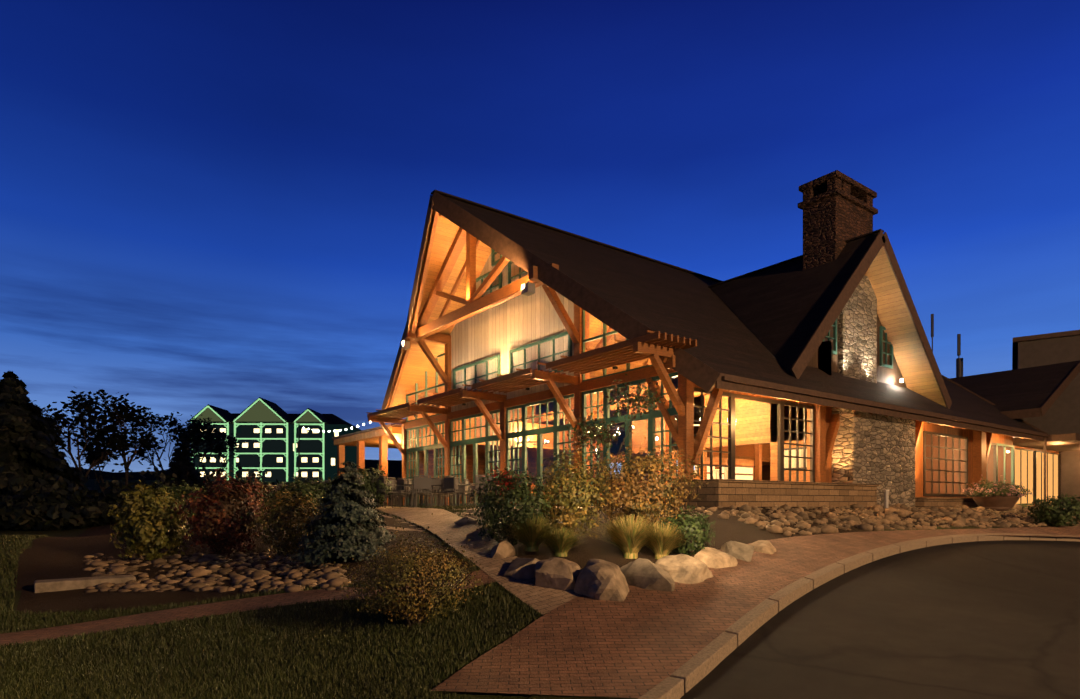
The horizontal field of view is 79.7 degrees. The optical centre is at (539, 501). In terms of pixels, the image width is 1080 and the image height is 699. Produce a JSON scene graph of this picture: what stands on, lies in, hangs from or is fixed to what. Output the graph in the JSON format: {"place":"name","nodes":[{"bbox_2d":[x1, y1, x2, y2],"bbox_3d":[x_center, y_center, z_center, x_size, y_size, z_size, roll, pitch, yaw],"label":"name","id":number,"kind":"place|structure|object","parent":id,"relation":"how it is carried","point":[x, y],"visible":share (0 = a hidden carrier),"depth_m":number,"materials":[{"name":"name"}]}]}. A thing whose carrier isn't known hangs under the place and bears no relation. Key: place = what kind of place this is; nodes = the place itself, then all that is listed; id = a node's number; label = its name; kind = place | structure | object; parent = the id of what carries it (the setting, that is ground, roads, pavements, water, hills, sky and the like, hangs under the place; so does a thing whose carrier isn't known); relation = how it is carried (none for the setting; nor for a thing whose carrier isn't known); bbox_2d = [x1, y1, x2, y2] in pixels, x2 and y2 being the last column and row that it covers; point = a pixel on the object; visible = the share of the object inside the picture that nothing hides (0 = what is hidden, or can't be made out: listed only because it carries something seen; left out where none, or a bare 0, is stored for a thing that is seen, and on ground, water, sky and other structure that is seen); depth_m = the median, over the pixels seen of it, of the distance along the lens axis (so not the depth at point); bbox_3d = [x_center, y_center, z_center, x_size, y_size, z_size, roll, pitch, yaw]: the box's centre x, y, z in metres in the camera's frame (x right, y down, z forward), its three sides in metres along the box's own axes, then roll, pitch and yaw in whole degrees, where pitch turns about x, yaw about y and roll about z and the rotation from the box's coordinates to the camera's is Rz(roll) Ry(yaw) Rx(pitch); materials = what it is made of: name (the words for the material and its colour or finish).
{"place":"outdoors","nodes":[
{"label":"outdoors","id":0,"kind":"place"},
{"bbox_2d":[74,459,401,479],"bbox_3d":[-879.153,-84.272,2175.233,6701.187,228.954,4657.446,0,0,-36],"label":"distant hills","id":1,"kind":"structure","parent":0,"point":[394,468],"depth_m":2163.92,"materials":[{"name":"black"}]},
{"bbox_2d":[0,569,495,645],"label":"lawn path","id":2,"kind":"structure","parent":0,"point":[216,608],"depth_m":9.62,"materials":[{"name":"brick"}]},
{"bbox_2d":[204,505,685,544],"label":"patio paving","id":3,"kind":"structure","parent":0,"point":[399,528],"depth_m":15.99,"materials":[{"name":"beige stone"}]},
{"bbox_2d":[261,475,519,507],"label":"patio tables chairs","id":4,"kind":"object","parent":3,"relation":"on","point":[440,490],"visible":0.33,"depth_m":21.24,"materials":[{"name":"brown metal"}]},
{"bbox_2d":[373,506,580,614],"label":"patio path","id":5,"kind":"structure","parent":0,"point":[445,527],"depth_m":11.32,"materials":[{"name":"beige stone"}]},
{"bbox_2d":[0,479,1079,698],"bbox_3d":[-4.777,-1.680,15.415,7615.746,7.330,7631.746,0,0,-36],"label":"terrain","id":6,"kind":"structure","parent":0,"point":[76,532],"depth_m":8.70,"materials":[{"name":"green plant"}]},
{"bbox_2d":[0,371,92,529],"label":"pine","id":7,"kind":"object","parent":6,"relation":"on","point":[27,452],"visible":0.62,"depth_m":44.15,"materials":[{"name":"green plant"}]},
{"bbox_2d":[42,417,72,451],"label":"bare tree","id":8,"kind":"object","parent":6,"relation":"on","point":[60,441],"visible":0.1,"depth_m":54.51,"materials":[{"name":"black plant"}]},
{"bbox_2d":[0,480,116,530],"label":"hedge","id":9,"kind":"object","parent":6,"relation":"on","point":[14,517],"visible":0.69,"depth_m":39.41,"materials":[{"name":"green plant"}]},
{"bbox_2d":[0,475,133,528],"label":"understory","id":10,"kind":"object","parent":6,"relation":"on","point":[53,515],"visible":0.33,"depth_m":40.48,"materials":[{"name":"green plant"}]},
{"bbox_2d":[34,575,135,592],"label":"stone slab","id":11,"kind":"structure","parent":6,"relation":"on","point":[48,585],"depth_m":12.13,"materials":[{"name":"beige stone"}]},
{"bbox_2d":[39,387,137,488],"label":"bare tree","id":12,"kind":"object","parent":6,"relation":"on","point":[113,442],"visible":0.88,"depth_m":56.52,"materials":[{"name":"black plant"}]},
{"bbox_2d":[71,427,119,491],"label":"bare tree","id":13,"kind":"object","parent":6,"relation":"on","point":[90,456],"visible":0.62,"depth_m":63.31,"materials":[{"name":"black plant"}]},
{"bbox_2d":[75,389,168,488],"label":"bare tree","id":14,"kind":"object","parent":6,"relation":"on","point":[117,416],"visible":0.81,"depth_m":60.81,"materials":[{"name":"black plant"}]},
{"bbox_2d":[72,461,247,502],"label":"hedge","id":15,"kind":"object","parent":6,"relation":"on","point":[121,487],"visible":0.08,"depth_m":44.88,"materials":[{"name":"green plant"}]},
{"bbox_2d":[120,406,220,482],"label":"bare tree","id":16,"kind":"object","parent":6,"relation":"on","point":[140,452],"visible":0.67,"depth_m":74.10,"materials":[{"name":"black plant"}]},
{"bbox_2d":[166,428,205,485],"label":"pine","id":17,"kind":"object","parent":6,"relation":"on","point":[182,465],"visible":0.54,"depth_m":68.07,"materials":[{"name":"green plant"}]},
{"bbox_2d":[183,415,226,470],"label":"bare tree","id":18,"kind":"object","parent":6,"relation":"on","point":[219,436],"visible":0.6,"depth_m":89.66,"materials":[{"name":"black plant"}]},
{"bbox_2d":[147,463,278,488],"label":"understory","id":19,"kind":"object","parent":6,"relation":"on","point":[168,483],"visible":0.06,"depth_m":57.37,"materials":[{"name":"plant"}]},
{"bbox_2d":[164,464,275,555],"bbox_3d":[-7.196,0.189,14.793,2.172,2.096,2.093,0,0,-10],"label":"burgundy shrub","id":20,"kind":"object","parent":6,"relation":"on","point":[217,511],"visible":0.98,"depth_m":14.34,"materials":[{"name":"red plant"}]},
{"bbox_2d":[204,433,239,478],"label":"bare tree","id":21,"kind":"object","parent":6,"relation":"on","point":[231,443],"visible":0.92,"depth_m":99.04,"materials":[{"name":"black plant"}]},
{"bbox_2d":[9,510,472,614],"bbox_3d":[-17.635,1.013,29.835,8.640,1.517,50.760,0,0,-36],"label":"mulch bed","id":22,"kind":"object","parent":6,"relation":"on","point":[45,558],"visible":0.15,"depth_m":13.01,"materials":[{"name":"brown soil"}]},
{"bbox_2d":[106,480,192,560],"bbox_3d":[-8.956,0.422,14.881,1.734,1.874,1.942,0,0,-36],"label":"hydrangea shrub","id":23,"kind":"object","parent":22,"relation":"on","point":[157,540],"visible":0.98,"depth_m":14.56,"materials":[{"name":"green plant"}]},
{"bbox_2d":[146,478,207,525],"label":"dark shrub","id":24,"kind":"object","parent":22,"relation":"on","point":[186,490],"visible":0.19,"depth_m":25.18,"materials":[{"name":"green plant"}]},
{"bbox_2d":[196,468,285,521],"bbox_3d":[-9.123,-0.147,20.240,2.966,1.785,2.824,0,0,-17],"label":"dark shrub","id":25,"kind":"object","parent":22,"relation":"on","point":[265,494],"visible":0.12,"depth_m":19.87,"materials":[{"name":"red plant"}]},
{"bbox_2d":[245,484,325,555],"bbox_3d":[-5.174,0.391,13.499,1.464,1.506,1.574,0,0,32],"label":"olive shrub","id":26,"kind":"object","parent":22,"relation":"on","point":[276,519],"visible":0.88,"depth_m":13.20,"materials":[{"name":"green plant"}]},
{"bbox_2d":[264,476,334,516],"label":"dark shrub","id":27,"kind":"object","parent":22,"relation":"on","point":[306,487],"visible":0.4,"depth_m":19.09,"materials":[{"name":"green plant"}]},
{"bbox_2d":[324,464,394,508],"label":"dark shrub","id":28,"kind":"object","parent":22,"relation":"on","point":[367,479],"visible":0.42,"depth_m":19.92,"materials":[{"name":"green plant"}]},
{"bbox_2d":[190,397,361,481],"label":"hotel building","id":29,"kind":"structure","parent":6,"relation":"on","point":[265,431],"depth_m":147.62,"materials":[{"name":"green paint"}]},
{"bbox_2d":[298,422,370,483],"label":"string lights","id":30,"kind":"object","parent":6,"relation":"on","point":[299,425],"visible":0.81,"depth_m":46.52,"materials":[{"name":"grey metal"}]},
{"bbox_2d":[284,461,395,566],"bbox_3d":[-3.763,0.210,12.291,2.067,1.974,2.331,0,0,-36],"label":"blue spruce","id":31,"kind":"object","parent":6,"relation":"on","point":[341,531],"visible":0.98,"depth_m":11.98,"materials":[{"name":"green plant"}]},
{"bbox_2d":[332,424,401,504],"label":"side porch canopy","id":32,"kind":"object","parent":6,"relation":"on","point":[379,438],"visible":0.29,"depth_m":42.91,"materials":[{"name":"brown wood"}]},
{"bbox_2d":[334,513,490,626],"bbox_3d":[-1.613,0.875,8.327,1.994,1.451,2.043,0,0,-36],"label":"twiggy shrub","id":33,"kind":"object","parent":6,"relation":"on","point":[406,608],"visible":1,"depth_m":8.08,"materials":[{"name":"brown plant"}]},
{"bbox_2d":[83,503,1079,592],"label":"river rocks","id":34,"kind":"object","parent":6,"relation":"on","point":[964,514],"visible":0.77,"depth_m":14.66,"materials":[{"name":"grey stone"}]},
{"bbox_2d":[366,210,1030,505],"bbox_3d":[7.986,-5.483,27.333,35.585,12.975,19.072,0,0,3],"label":"timber frame","id":35,"kind":"object","parent":6,"relation":"on","point":[655,348],"visible":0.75,"depth_m":24.76,"materials":[{"name":"brown wood"}]},
{"bbox_2d":[406,248,1013,505],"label":"lodge windows","id":36,"kind":"structure","parent":35,"relation":"in","point":[767,438],"depth_m":28.47,"materials":[{"name":"clear glass"}]},
{"bbox_2d":[381,190,1048,498],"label":"roof","id":37,"kind":"structure","parent":6,"relation":"on","point":[764,331],"depth_m":26.31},
{"bbox_2d":[400,282,617,503],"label":"light fixtures","id":38,"kind":"object","parent":37,"relation":"attached to","point":[527,288],"visible":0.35,"depth_m":22.35,"materials":[{"name":"grey metal"}]},
{"bbox_2d":[519,378,752,479],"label":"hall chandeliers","id":39,"kind":"object","parent":37,"relation":"on","point":[743,470],"depth_m":35.65,"materials":[{"name":"beige glass"}]},
{"bbox_2d":[949,360,1079,418],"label":"roof","id":40,"kind":"structure","parent":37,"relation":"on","point":[1036,391],"depth_m":37.80,"materials":[{"name":"brown"}]},
{"bbox_2d":[931,314,962,377],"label":"roof antennas","id":41,"kind":"object","parent":40,"relation":"on","point":[959,366],"visible":0.54,"depth_m":48.68,"materials":[{"name":"grey metal"}]},
{"bbox_2d":[431,526,1079,697],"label":"brick walkway","id":42,"kind":"structure","parent":6,"relation":"on","point":[637,642],"depth_m":8.06,"materials":[{"name":"brown brick"}]},
{"bbox_2d":[461,505,1053,569],"bbox_3d":[7.587,0.669,29.472,34.920,1.129,23.940,0,0,-36],"label":"mulch bed","id":43,"kind":"object","parent":6,"relation":"on","point":[732,528],"visible":0.08,"depth_m":13.55,"materials":[{"name":"brown soil"}]},
{"bbox_2d":[465,462,554,544],"bbox_3d":[-0.513,0.030,11.784,1.562,1.527,1.635,0,0,39],"label":"dark shrub","id":44,"kind":"object","parent":43,"relation":"on","point":[526,510],"visible":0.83,"depth_m":11.46,"materials":[{"name":"green plant"}]},
{"bbox_2d":[484,466,519,494],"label":"red blooms","id":45,"kind":"object","parent":44,"relation":"attached to","point":[508,477],"visible":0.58,"depth_m":11.65,"materials":[{"name":"red plant"}]},
{"bbox_2d":[495,513,562,550],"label":"fountain grass","id":46,"kind":"object","parent":43,"relation":"on","point":[529,535],"depth_m":11.16,"materials":[{"name":"yellow"}]},
{"bbox_2d":[536,526,586,556],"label":"fountain grass","id":47,"kind":"object","parent":43,"relation":"on","point":[559,544],"depth_m":10.93,"materials":[{"name":"yellow"}]},
{"bbox_2d":[534,447,611,537],"bbox_3d":[0.578,-0.172,12.134,1.515,1.732,1.552,0,0,-36],"label":"lime shrub","id":48,"kind":"object","parent":43,"relation":"on","point":[567,503],"visible":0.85,"depth_m":11.89,"materials":[{"name":"green plant"}]},
{"bbox_2d":[561,374,664,524],"bbox_3d":[1.573,-1.049,13.528,2.207,3.149,1.320,0,0,-10],"label":"sparse sapling","id":49,"kind":"object","parent":43,"relation":"on","point":[600,437],"visible":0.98,"depth_m":13.53,"materials":[{"name":"green plant"}]},
{"bbox_2d":[454,516,775,601],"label":"boulders","id":50,"kind":"object","parent":43,"relation":"on","point":[598,579],"visible":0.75,"depth_m":9.73,"materials":[{"name":"grey stone"}]},
{"bbox_2d":[587,513,672,558],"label":"fountain grass","id":51,"kind":"object","parent":43,"relation":"on","point":[629,536],"depth_m":10.88,"materials":[{"name":"yellow plant"}]},
{"bbox_2d":[574,434,708,535],"bbox_3d":[1.878,-0.252,12.305,2.776,1.983,2.264,0,0,-36],"label":"russet shrub","id":52,"kind":"object","parent":43,"relation":"on","point":[661,495],"visible":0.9,"depth_m":11.92,"materials":[{"name":"orange plant"}]},
{"bbox_2d":[643,520,699,558],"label":"fountain grass","id":53,"kind":"object","parent":43,"relation":"on","point":[660,547],"depth_m":10.97,"materials":[{"name":"yellow plant"}]},
{"bbox_2d":[657,505,715,555],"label":"dark shrub","id":54,"kind":"object","parent":43,"relation":"on","point":[688,546],"visible":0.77,"depth_m":11.34,"materials":[{"name":"green plant"}]},
{"bbox_2d":[883,490,888,507],"bbox_3d":[12.652,-0.036,23.631,0.190,0.800,0.200,0,0,-36],"label":"bollard light","id":55,"kind":"object","parent":43,"relation":"on","point":[886,498],"visible":0.79,"depth_m":23.59,"materials":[{"name":"grey metal"}]},
{"bbox_2d":[972,496,1019,510],"bbox_3d":[19.976,0.090,28.359,1.720,0.660,1.720,0,0,-36],"label":"planter bowl","id":56,"kind":"object","parent":43,"relation":"on","point":[1002,503],"visible":0.79,"depth_m":27.81,"materials":[{"name":"ceramic"}]},
{"bbox_2d":[961,474,1032,497],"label":"planter flowers","id":57,"kind":"object","parent":56,"relation":"on","point":[1001,489],"visible":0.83,"depth_m":27.91,"materials":[{"name":"pink plant"}]},
{"bbox_2d":[1027,493,1079,526],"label":"dark shrub","id":58,"kind":"object","parent":43,"relation":"on","point":[1055,516],"visible":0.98,"depth_m":24.03,"materials":[{"name":"green plant"}]},
{"bbox_2d":[527,526,1000,698],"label":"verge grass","id":59,"kind":"structure","parent":6,"relation":"on","point":[535,696],"depth_m":5.91,"materials":[{"name":"green plant"}]},
{"bbox_2d":[798,170,914,506],"bbox_3d":[12.746,-6.066,26.995,5.350,15.140,3.500,0,0,-36],"label":"stone chimney","id":60,"kind":"object","parent":6,"relation":"on","point":[837,207],"visible":0.77,"depth_m":26.80,"materials":[{"name":"grey stone"}]},
{"bbox_2d":[680,540,1079,698],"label":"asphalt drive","id":61,"kind":"structure","parent":6,"relation":"on","point":[998,619],"depth_m":8.71,"materials":[{"name":"grey asphalt"}]},
{"bbox_2d":[638,533,1079,698],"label":"granite kerb","id":62,"kind":"structure","parent":61,"relation":"on","point":[688,675],"depth_m":9.30,"materials":[{"name":"grey stone"}]},
{"bbox_2d":[1012,330,1079,502],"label":"hotel wing block","id":63,"kind":"structure","parent":6,"relation":"on","point":[1058,421],"depth_m":42.00,"materials":[{"name":"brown wood"}]},
{"bbox_2d":[1014,448,1060,503],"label":"entrance glazing","id":64,"kind":"structure","parent":63,"relation":"attached to","point":[1029,469],"depth_m":39.59,"materials":[{"name":"yellow glass"}]},
{"bbox_2d":[0,0,1079,471],"label":"sky","id":65,"kind":"structure","parent":0,"point":[223,204],"materials":[{"name":"blue"}]},
{"bbox_2d":[673,479,977,508],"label":"low brick wall","id":66,"kind":"structure","parent":0,"point":[736,492],"depth_m":20.03,"materials":[{"name":"brown brick"}]}
]}

